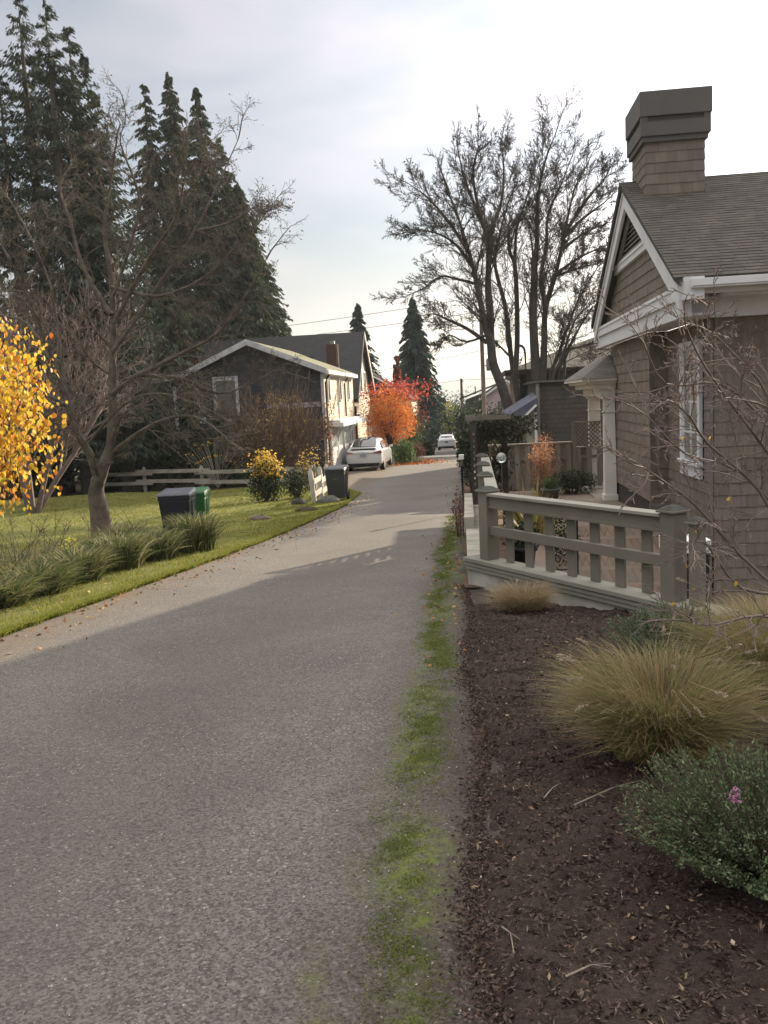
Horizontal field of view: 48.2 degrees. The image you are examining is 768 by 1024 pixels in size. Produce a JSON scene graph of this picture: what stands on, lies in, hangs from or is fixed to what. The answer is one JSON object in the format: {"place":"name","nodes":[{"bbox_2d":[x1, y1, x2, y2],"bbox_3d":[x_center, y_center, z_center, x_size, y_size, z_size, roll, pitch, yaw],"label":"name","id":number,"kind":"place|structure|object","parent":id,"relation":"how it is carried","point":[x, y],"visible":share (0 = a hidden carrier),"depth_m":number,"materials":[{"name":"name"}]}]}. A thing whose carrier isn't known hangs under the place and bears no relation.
{"place":"outdoors","nodes":[
{"label":"outdoors","id":0,"kind":"place"},
{"bbox_2d":[0,488,351,633],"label":"lawn","id":1,"kind":"structure","parent":0,"point":[83,525],"depth_m":21.73,"materials":[{"name":"green plant"}]},
{"bbox_2d":[0,547,60,570],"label":"grass clump","id":2,"kind":"object","parent":1,"relation":"on","point":[27,557],"visible":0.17,"depth_m":12.82,"materials":[{"name":"plant"}]},
{"bbox_2d":[0,568,63,608],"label":"grass clump","id":3,"kind":"object","parent":1,"relation":"on","point":[12,592],"visible":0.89,"depth_m":10.03,"materials":[{"name":"plant"}]},
{"bbox_2d":[0,316,67,518],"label":"yellow leaved shrub","id":4,"kind":"object","parent":1,"relation":"on","point":[10,394],"visible":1,"depth_m":10.57,"materials":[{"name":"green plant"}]},
{"bbox_2d":[0,515,71,568],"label":"dead stalks","id":5,"kind":"object","parent":1,"relation":"on","point":[11,544],"visible":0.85,"depth_m":11.81,"materials":[{"name":"brown plant"}]},
{"bbox_2d":[0,509,71,560],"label":"dead stalks","id":6,"kind":"object","parent":1,"relation":"on","point":[38,527],"visible":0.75,"depth_m":13.04,"materials":[{"name":"plant"}]},
{"bbox_2d":[0,556,96,597],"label":"grass clump","id":7,"kind":"object","parent":1,"relation":"on","point":[64,579],"visible":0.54,"depth_m":10.98,"materials":[{"name":"plant"}]},
{"bbox_2d":[19,537,115,557],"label":"grass clump","id":8,"kind":"object","parent":1,"relation":"on","point":[47,546],"visible":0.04,"depth_m":13.89,"materials":[{"name":"plant"}]},
{"bbox_2d":[27,540,129,584],"bbox_3d":[-4.320,0.758,12.003,1.618,0.541,1.597,-2,7,6],"label":"grass clump","id":9,"kind":"object","parent":1,"relation":"on","point":[101,558],"visible":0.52,"depth_m":11.91,"materials":[{"name":"plant"}]},
{"bbox_2d":[75,528,162,571],"bbox_3d":[-4.050,0.620,13.136,1.534,0.617,1.459,-2,7,6],"label":"grass clump","id":10,"kind":"object","parent":1,"relation":"on","point":[135,551],"visible":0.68,"depth_m":12.93,"materials":[{"name":"plant"}]},
{"bbox_2d":[80,519,158,540],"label":"grass clump","id":11,"kind":"object","parent":1,"relation":"on","point":[118,527],"visible":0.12,"depth_m":14.85,"materials":[{"name":"plant"}]},
{"bbox_2d":[120,526,191,561],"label":"grass clump","id":12,"kind":"object","parent":1,"relation":"on","point":[169,542],"visible":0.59,"depth_m":14.00,"materials":[{"name":"plant"}]},
{"bbox_2d":[0,63,316,538],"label":"apple tree","id":13,"kind":"object","parent":1,"relation":"on","point":[100,469],"visible":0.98,"depth_m":18.13,"materials":[{"name":"plant"}]},
{"bbox_2d":[156,487,196,531],"bbox_3d":[-4.324,0.019,18.091,0.688,1.014,0.859,-3,7,-1],"label":"wheeled bin","id":14,"kind":"object","parent":1,"relation":"on","point":[173,501],"visible":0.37,"depth_m":17.71,"materials":[{"name":"grey plastic"}]},
{"bbox_2d":[155,507,237,553],"bbox_3d":[-3.330,0.376,15.112,1.523,0.752,1.575,-2,7,6],"label":"grass clump","id":15,"kind":"object","parent":1,"relation":"on","point":[203,534],"visible":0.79,"depth_m":14.88,"materials":[{"name":"plant"}]},
{"bbox_2d":[195,486,210,520],"bbox_3d":[-4.184,-0.067,19.232,0.548,0.954,0.739,-3,7,0],"label":"wheeled bin","id":16,"kind":"object","parent":1,"relation":"on","point":[202,499],"visible":0.28,"depth_m":18.93,"materials":[{"name":"green plastic"}]},
{"bbox_2d":[244,447,286,501],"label":"yellow shrub","id":17,"kind":"object","parent":1,"relation":"on","point":[263,475],"visible":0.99,"depth_m":27.64,"materials":[{"name":"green plant"}]},
{"bbox_2d":[282,466,308,498],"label":"evergreen shrub","id":18,"kind":"object","parent":1,"relation":"on","point":[293,483],"visible":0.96,"depth_m":28.57,"materials":[{"name":"green plant"}]},
{"bbox_2d":[290,444,321,490],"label":"yellow shrub","id":19,"kind":"object","parent":1,"relation":"on","point":[305,465],"visible":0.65,"depth_m":31.69,"materials":[{"name":"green plant"}]},
{"bbox_2d":[324,465,349,498],"bbox_3d":[-1.429,-0.889,26.548,0.648,1.094,0.859,-2,8,10],"label":"wheeled bin","id":20,"kind":"object","parent":1,"relation":"on","point":[336,476],"visible":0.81,"depth_m":26.21,"materials":[{"name":"grey plastic"}]},
{"bbox_2d":[0,457,505,1023],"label":"road","id":21,"kind":"structure","parent":0,"point":[348,567],"depth_m":4.27,"materials":[{"name":"grey asphalt"}]},
{"bbox_2d":[1,587,497,1023],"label":"loose stones","id":22,"kind":"object","parent":21,"relation":"on","point":[68,915],"visible":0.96,"depth_m":3.69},
{"bbox_2d":[345,437,392,470],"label":"parked car","id":23,"kind":"object","parent":21,"relation":"on","point":[368,451],"visible":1,"depth_m":43.94,"materials":[{"name":"white paint"}]},
{"bbox_2d":[327,515,478,1023],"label":"moss","id":24,"kind":"object","parent":21,"relation":"on","point":[434,642],"visible":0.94,"depth_m":4.17,"materials":[{"name":"green plant"}]},
{"bbox_2d":[391,438,417,463],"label":"green shrub","id":25,"kind":"object","parent":21,"relation":"on","point":[401,453],"visible":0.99,"depth_m":50.37,"materials":[{"name":"green plant"}]},
{"bbox_2d":[450,484,464,538],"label":"red twig shrub","id":26,"kind":"object","parent":21,"relation":"on","point":[459,522],"visible":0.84,"depth_m":15.75,"materials":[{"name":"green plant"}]},
{"bbox_2d":[427,584,500,1023],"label":"spilled bark","id":27,"kind":"object","parent":21,"relation":"on","point":[483,772],"visible":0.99,"depth_m":3.52,"materials":[{"name":"brown wood"}]},
{"bbox_2d":[4,405,560,634],"bbox_3d":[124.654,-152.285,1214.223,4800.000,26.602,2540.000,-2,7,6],"label":"ground","id":28,"kind":"structure","parent":0,"point":[18,493],"depth_m":39.42,"materials":[{"name":"green plant"}]},
{"bbox_2d":[0,74,98,495],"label":"fir tree","id":29,"kind":"object","parent":28,"relation":"on","point":[5,91],"visible":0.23,"depth_m":37.19,"materials":[{"name":"green plant"}]},
{"bbox_2d":[0,273,108,505],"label":"bare tree","id":30,"kind":"object","parent":28,"relation":"on","point":[28,431],"visible":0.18,"depth_m":29.90,"materials":[{"name":"brown plant"}]},
{"bbox_2d":[28,419,80,493],"bbox_3d":[-14.657,-2.516,38.117,3.186,3.419,2.740,4,10,43],"label":"evergreen shrub","id":31,"kind":"object","parent":28,"relation":"on","point":[70,469],"visible":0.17,"depth_m":37.94,"materials":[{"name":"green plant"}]},
{"bbox_2d":[0,0,153,493],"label":"fir tree","id":32,"kind":"object","parent":28,"relation":"on","point":[28,106],"visible":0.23,"depth_m":37.39,"materials":[{"name":"green plant"}]},
{"bbox_2d":[0,240,177,513],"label":"bare tree","id":33,"kind":"object","parent":28,"relation":"on","point":[43,499],"visible":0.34,"depth_m":26.34,"materials":[{"name":"brown plant"}]},
{"bbox_2d":[4,0,192,494],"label":"fir tree","id":34,"kind":"object","parent":28,"relation":"on","point":[51,78],"visible":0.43,"depth_m":36.19,"materials":[{"name":"green plant"}]},
{"bbox_2d":[33,26,178,491],"bbox_3d":[-13.146,-10.986,38.452,7.179,20.386,7.259,-2,7,6],"label":"fir tree","id":35,"kind":"object","parent":28,"relation":"on","point":[73,49],"visible":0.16,"depth_m":37.39,"materials":[{"name":"green plant"}]},
{"bbox_2d":[32,93,190,492],"bbox_3d":[-12.092,-9.335,37.552,6.865,17.194,6.210,-2,7,6],"label":"fir tree","id":36,"kind":"object","parent":28,"relation":"on","point":[126,465],"visible":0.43,"depth_m":36.94,"materials":[{"name":"green plant"}]},
{"bbox_2d":[132,414,162,489],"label":"arborvitae","id":37,"kind":"object","parent":28,"relation":"on","point":[147,467],"visible":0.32,"depth_m":38.77,"materials":[{"name":"green plant"}]},
{"bbox_2d":[120,84,207,342],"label":"cedar tree","id":38,"kind":"object","parent":28,"relation":"on","point":[158,263],"visible":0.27,"depth_m":56.08,"materials":[{"name":"green plant"}]},
{"bbox_2d":[9,464,321,491],"bbox_3d":[-10.566,-1.396,36.872,19.879,1.305,1.604,1,9,29],"label":"rail fence","id":39,"kind":"object","parent":28,"relation":"on","point":[144,472],"visible":0.45,"depth_m":36.50,"materials":[{"name":"white paint"}]},
{"bbox_2d":[151,419,189,487],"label":"arborvitae","id":40,"kind":"object","parent":28,"relation":"on","point":[171,461],"visible":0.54,"depth_m":38.62,"materials":[{"name":"green plant"}]},
{"bbox_2d":[137,285,206,475],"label":"cedar tree","id":41,"kind":"object","parent":28,"relation":"on","point":[164,352],"visible":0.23,"depth_m":50.01,"materials":[{"name":"green plant"}]},
{"bbox_2d":[148,71,228,343],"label":"cedar tree","id":42,"kind":"object","parent":28,"relation":"on","point":[168,128],"visible":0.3,"depth_m":57.04,"materials":[{"name":"green plant"}]},
{"bbox_2d":[174,402,214,486],"bbox_3d":[-8.682,-3.046,38.753,2.086,4.084,1.804,-2,7,6],"label":"arborvitae","id":43,"kind":"object","parent":28,"relation":"on","point":[185,449],"visible":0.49,"depth_m":38.59,"materials":[{"name":"green plant"}]},
{"bbox_2d":[185,438,243,487],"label":"pale stemmed shrub","id":44,"kind":"object","parent":28,"relation":"on","point":[216,476],"visible":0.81,"depth_m":36.81,"materials":[{"name":"yellow plant"}]},
{"bbox_2d":[167,87,264,346],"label":"cedar tree","id":45,"kind":"object","parent":28,"relation":"on","point":[199,268],"visible":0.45,"depth_m":55.87,"materials":[{"name":"green plant"}]},
{"bbox_2d":[203,408,237,486],"bbox_3d":[-7.314,-2.864,38.594,1.831,3.652,1.914,4,10,42],"label":"arborvitae","id":46,"kind":"object","parent":28,"relation":"on","point":[218,452],"visible":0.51,"depth_m":38.33,"materials":[{"name":"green plant"}]},
{"bbox_2d":[192,137,279,339],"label":"cedar tree","id":47,"kind":"object","parent":28,"relation":"on","point":[227,189],"visible":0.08,"depth_m":57.45,"materials":[{"name":"green plant"}]},
{"bbox_2d":[229,417,260,485],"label":"arborvitae","id":48,"kind":"object","parent":28,"relation":"on","point":[238,476],"visible":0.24,"depth_m":38.39,"materials":[{"name":"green plant"}]},
{"bbox_2d":[203,184,291,339],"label":"cedar tree","id":49,"kind":"object","parent":28,"relation":"on","point":[266,320],"visible":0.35,"depth_m":56.87,"materials":[{"name":"green plant"}]},
{"bbox_2d":[139,339,365,478],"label":"gabled house","id":50,"kind":"structure","parent":28,"relation":"on","point":[333,379],"depth_m":40.45,"materials":[{"name":"wood"}]},
{"bbox_2d":[212,376,239,415],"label":"window","id":51,"kind":"structure","parent":50,"relation":"in","point":[235,379],"depth_m":40.54,"materials":[{"name":"grey glass"}]},
{"bbox_2d":[318,403,334,468],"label":"climbing vine","id":52,"kind":"object","parent":50,"relation":"attached to","point":[331,454],"visible":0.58,"depth_m":40.10,"materials":[{"name":"brown plant"}]},
{"bbox_2d":[330,427,338,464],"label":"garage door","id":53,"kind":"structure","parent":50,"relation":"in","point":[335,455],"depth_m":41.95,"materials":[{"name":"paint"}]},
{"bbox_2d":[134,331,374,438],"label":"steep roofed house","id":54,"kind":"structure","parent":28,"relation":"on","point":[349,352],"depth_m":53.96,"materials":[{"name":"white paint"}]},
{"bbox_2d":[180,369,340,486],"bbox_3d":[-4.733,-3.596,36.589,6.376,4.916,6.168,-2,7,6],"label":"deciduous shrub","id":55,"kind":"object","parent":28,"relation":"on","point":[282,447],"visible":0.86,"depth_m":35.18,"materials":[{"name":"brown plant"}]},
{"bbox_2d":[256,255,293,336],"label":"cedar tree","id":56,"kind":"object","parent":28,"relation":"on","point":[285,316],"depth_m":59.38,"materials":[{"name":"green plant"}]},
{"bbox_2d":[308,464,327,500],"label":"gate boards","id":57,"kind":"object","parent":28,"relation":"on","point":[320,479],"visible":0.79,"depth_m":27.16,"materials":[{"name":"white paint"}]},
{"bbox_2d":[349,303,381,376],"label":"spruce tree","id":58,"kind":"object","parent":28,"relation":"on","point":[356,322],"visible":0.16,"depth_m":73.84,"materials":[{"name":"green plant"}]},
{"bbox_2d":[359,382,417,463],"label":"maple tree","id":59,"kind":"object","parent":28,"relation":"on","point":[389,423],"visible":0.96,"depth_m":51.45,"materials":[{"name":"orange plant"}]},
{"bbox_2d":[370,372,418,459],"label":"cream house","id":60,"kind":"structure","parent":28,"relation":"on","point":[376,379],"depth_m":62.08,"materials":[{"name":"white paint"}]},
{"bbox_2d":[392,355,402,388],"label":"columnar tree","id":61,"kind":"object","parent":28,"relation":"on","point":[396,369],"visible":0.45,"depth_m":62.32,"materials":[{"name":"brown plant"}]},
{"bbox_2d":[359,372,440,462],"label":"maple tree","id":62,"kind":"object","parent":28,"relation":"on","point":[403,385],"visible":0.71,"depth_m":53.39,"materials":[{"name":"red plant"}]},
{"bbox_2d":[398,297,454,440],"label":"spruce tree","id":63,"kind":"object","parent":28,"relation":"on","point":[411,349],"visible":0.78,"depth_m":70.46,"materials":[{"name":"green plant"}]},
{"bbox_2d":[369,105,528,442],"bbox_3d":[2.817,-9.674,35.761,6.752,13.816,5.141,-2,7,6],"label":"bare tree","id":64,"kind":"object","parent":28,"relation":"on","point":[487,318],"visible":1,"depth_m":35.45,"materials":[{"name":"brown wood"}]},
{"bbox_2d":[453,404,474,444],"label":"evergreen tree","id":65,"kind":"object","parent":28,"relation":"on","point":[460,418],"visible":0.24,"depth_m":61.06,"materials":[{"name":"green plant"}]},
{"bbox_2d":[479,293,490,422],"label":"utility pole","id":66,"kind":"object","parent":28,"relation":"on","point":[483,385],"visible":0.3,"depth_m":58.73,"materials":[{"name":"brown wood"}]},
{"bbox_2d":[465,413,510,523],"bbox_3d":[2.051,-0.666,16.630,0.860,2.400,1.940,-2,7,6],"label":"garden arbor","id":67,"kind":"object","parent":28,"relation":"on","point":[473,441],"visible":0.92,"depth_m":16.47,"materials":[{"name":"brown wood"}]},
{"bbox_2d":[447,412,547,492],"bbox_3d":[2.200,-0.841,16.905,1.564,2.266,1.779,-7,8,-27],"label":"climbing vine","id":68,"kind":"object","parent":67,"relation":"attached to","point":[497,429],"visible":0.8,"depth_m":16.61,"materials":[{"name":"green plant"}]},
{"bbox_2d":[479,376,509,413],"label":"pink house","id":69,"kind":"structure","parent":28,"relation":"on","point":[492,395],"depth_m":73.78,"materials":[{"name":"paint"}]},
{"bbox_2d":[503,392,537,480],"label":"garden shed","id":70,"kind":"structure","parent":28,"relation":"on","point":[527,404],"depth_m":29.51,"materials":[{"name":"beige paint"}]},
{"bbox_2d":[523,379,602,477],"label":"shingled wing","id":71,"kind":"structure","parent":28,"relation":"on","point":[558,410],"depth_m":30.90,"materials":[{"name":"wood"}]},
{"bbox_2d":[502,331,663,403],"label":"half timbered house","id":72,"kind":"structure","parent":28,"relation":"on","point":[571,371],"depth_m":39.07,"materials":[{"name":"beige paint"}]},
{"bbox_2d":[463,554,745,624],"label":"retaining wall","id":73,"kind":"structure","parent":28,"relation":"on","point":[584,591],"depth_m":8.69,"materials":[{"name":"concrete"}]},
{"bbox_2d":[475,486,707,606],"bbox_3d":[1.933,0.252,8.623,0.210,0.849,3.145,-7,9,-29],"label":"garden fence","id":74,"kind":"object","parent":73,"relation":"on","point":[672,520],"visible":0.91,"depth_m":8.28,"materials":[{"name":"paint"}]},
{"bbox_2d":[456,597,767,1023],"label":"mulch bed","id":75,"kind":"object","parent":28,"relation":"on","point":[662,963],"visible":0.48,"depth_m":3.05,"materials":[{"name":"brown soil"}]},
{"bbox_2d":[470,577,568,613],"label":"fountain grass","id":76,"kind":"object","parent":75,"relation":"on","point":[514,600],"depth_m":8.25,"materials":[{"name":"beige plant"}]},
{"bbox_2d":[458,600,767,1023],"bbox_3d":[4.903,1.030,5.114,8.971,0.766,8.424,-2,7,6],"label":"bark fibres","id":77,"kind":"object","parent":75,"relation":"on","point":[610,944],"visible":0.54,"depth_m":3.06,"materials":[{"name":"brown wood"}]},
{"bbox_2d":[471,604,766,1023],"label":"fallen leaves","id":78,"kind":"object","parent":75,"relation":"on","point":[732,941],"visible":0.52,"depth_m":3.19,"materials":[{"name":"brown plant"}]},
{"bbox_2d":[513,611,767,769],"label":"fountain grass","id":79,"kind":"object","parent":75,"relation":"on","point":[638,716],"depth_m":4.07,"materials":[{"name":"beige plant"}]},
{"bbox_2d":[562,265,767,649],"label":"bare shrub","id":80,"kind":"object","parent":75,"relation":"in","point":[691,358],"visible":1,"depth_m":4.35,"materials":[{"name":"brown plant"}]},
{"bbox_2d":[601,596,747,663],"bbox_3d":[2.002,0.812,5.894,1.006,0.431,0.988,-2,7,6],"label":"heather","id":81,"kind":"object","parent":75,"relation":"on","point":[646,628],"visible":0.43,"depth_m":5.84,"materials":[{"name":"green plant"}]},
{"bbox_2d":[611,733,767,900],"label":"heather","id":82,"kind":"object","parent":75,"relation":"on","point":[712,835],"visible":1,"depth_m":2.91,"materials":[{"name":"green plant"}]},
{"bbox_2d":[638,577,767,691],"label":"fountain grass","id":83,"kind":"object","parent":75,"relation":"on","point":[745,639],"depth_m":5.26,"materials":[{"name":"beige plant"}]},
{"bbox_2d":[712,585,767,623],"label":"fountain grass","id":84,"kind":"object","parent":75,"relation":"on","point":[763,598],"depth_m":6.32,"materials":[{"name":"plant"}]},
{"bbox_2d":[564,86,767,602],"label":"shingled house","id":85,"kind":"structure","parent":28,"relation":"on","point":[682,222],"depth_m":16.29,"materials":[{"name":"paint"}]},
{"bbox_2d":[676,339,702,479],"bbox_3d":[5.515,-1.855,15.505,0.130,2.420,1.520,-2,7,6],"label":"window","id":86,"kind":"structure","parent":85,"relation":"in","point":[698,405],"depth_m":15.41,"materials":[{"name":"grey glass"}]},
{"bbox_2d":[0,0,767,381],"label":"sky","id":87,"kind":"structure","parent":0,"point":[339,88],"materials":[{"name":"white"}]},
{"bbox_2d":[432,447,458,455],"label":"driveway","id":88,"kind":"structure","parent":0,"point":[450,451],"depth_m":78.20,"materials":[{"name":"concrete"}]},
{"bbox_2d":[437,434,456,449],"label":"parked car","id":89,"kind":"object","parent":88,"relation":"on","point":[446,441],"visible":0.89,"depth_m":88.72,"materials":[{"name":"white paint"}]},
{"bbox_2d":[434,369,509,404],"bbox_3d":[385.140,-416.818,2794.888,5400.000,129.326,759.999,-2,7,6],"label":"hill","id":90,"kind":"structure","parent":0,"point":[453,385],"depth_m":2597.05,"materials":[{"name":"white"}]},
{"bbox_2d":[462,464,515,587],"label":"verge","id":91,"kind":"structure","parent":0,"point":[502,551],"depth_m":13.89,"materials":[{"name":"soil"}]},
{"bbox_2d":[464,493,479,584],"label":"side wall","id":92,"kind":"structure","parent":91,"relation":"on","point":[471,521],"depth_m":12.67,"materials":[{"name":"concrete"}]},
{"bbox_2d":[476,453,498,491],"bbox_3d":[1.515,-0.270,12.813,0.240,0.860,5.680,-2,7,6],"label":"garden fence","id":93,"kind":"object","parent":92,"relation":"on","point":[485,476],"visible":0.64,"depth_m":12.48,"materials":[{"name":"paint"}]},
{"bbox_2d":[455,420,497,485],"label":"laurel hedge","id":94,"kind":"object","parent":91,"relation":"on","point":[466,449],"visible":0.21,"depth_m":27.15,"materials":[{"name":"green plant"}]},
{"bbox_2d":[499,481,579,491],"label":"garden soil","id":95,"kind":"structure","parent":0,"point":[527,489],"depth_m":27.88,"materials":[{"name":"soil"}]},
{"bbox_2d":[462,138,558,401],"bbox_3d":[5.396,-9.290,37.094,3.507,12.634,4.678,-7,8,-26],"label":"bare tree","id":96,"kind":"object","parent":95,"relation":"on","point":[514,362],"visible":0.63,"depth_m":36.73,"materials":[{"name":"brown wood"}]},
{"bbox_2d":[504,83,630,381],"bbox_3d":[7.887,-10.241,36.371,5.336,14.518,5.390,-2,7,6],"label":"bare tree","id":97,"kind":"object","parent":95,"relation":"on","point":[538,360],"visible":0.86,"depth_m":36.09,"materials":[{"name":"brown wood"}]},
{"bbox_2d":[499,489,767,609],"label":"patio","id":98,"kind":"structure","parent":0,"point":[633,568],"depth_m":16.24,"materials":[{"name":"brick"}]},
{"bbox_2d":[501,520,544,562],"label":"potted plant","id":99,"kind":"object","parent":98,"relation":"on","point":[519,548],"visible":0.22,"depth_m":11.81,"materials":[{"name":"black plant"}]},
{"bbox_2d":[498,475,564,533],"bbox_3d":[2.635,-0.112,15.340,1.976,1.207,1.657,1,9,29],"label":"flax plant","id":100,"kind":"object","parent":98,"relation":"on","point":[538,519],"visible":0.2,"depth_m":15.20,"materials":[{"name":"plant"}]},
{"bbox_2d":[521,432,562,496],"bbox_3d":[4.330,-1.324,23.512,0.928,1.851,1.067,-9,10,-40],"label":"tree","id":101,"kind":"object","parent":98,"relation":"on","point":[543,464],"visible":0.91,"depth_m":23.46,"materials":[{"name":"orange plant"}]},
{"bbox_2d":[488,421,602,488],"bbox_3d":[4.619,-1.634,24.690,3.235,1.870,0.170,-2,7,6],"label":"board fence","id":102,"kind":"object","parent":98,"relation":"on","point":[573,456],"visible":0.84,"depth_m":24.64,"materials":[{"name":"brown wood"}]},
{"bbox_2d":[535,475,564,498],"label":"potted plant","id":103,"kind":"object","parent":98,"relation":"on","point":[550,488],"visible":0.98,"depth_m":22.26,"materials":[{"name":"green plant"}]},
{"bbox_2d":[554,518,587,572],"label":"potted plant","id":104,"kind":"object","parent":98,"relation":"on","point":[560,522],"visible":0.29,"depth_m":10.89,"materials":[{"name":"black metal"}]},
{"bbox_2d":[548,468,597,493],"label":"box hedge","id":105,"kind":"object","parent":98,"relation":"on","point":[575,484],"visible":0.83,"depth_m":23.90,"materials":[{"name":"green plant"}]},
{"bbox_2d":[659,534,710,602],"bbox_3d":[3.157,0.736,9.008,0.440,0.950,0.400,-2,7,6],"label":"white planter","id":106,"kind":"object","parent":98,"relation":"on","point":[707,560],"visible":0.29,"depth_m":8.79,"materials":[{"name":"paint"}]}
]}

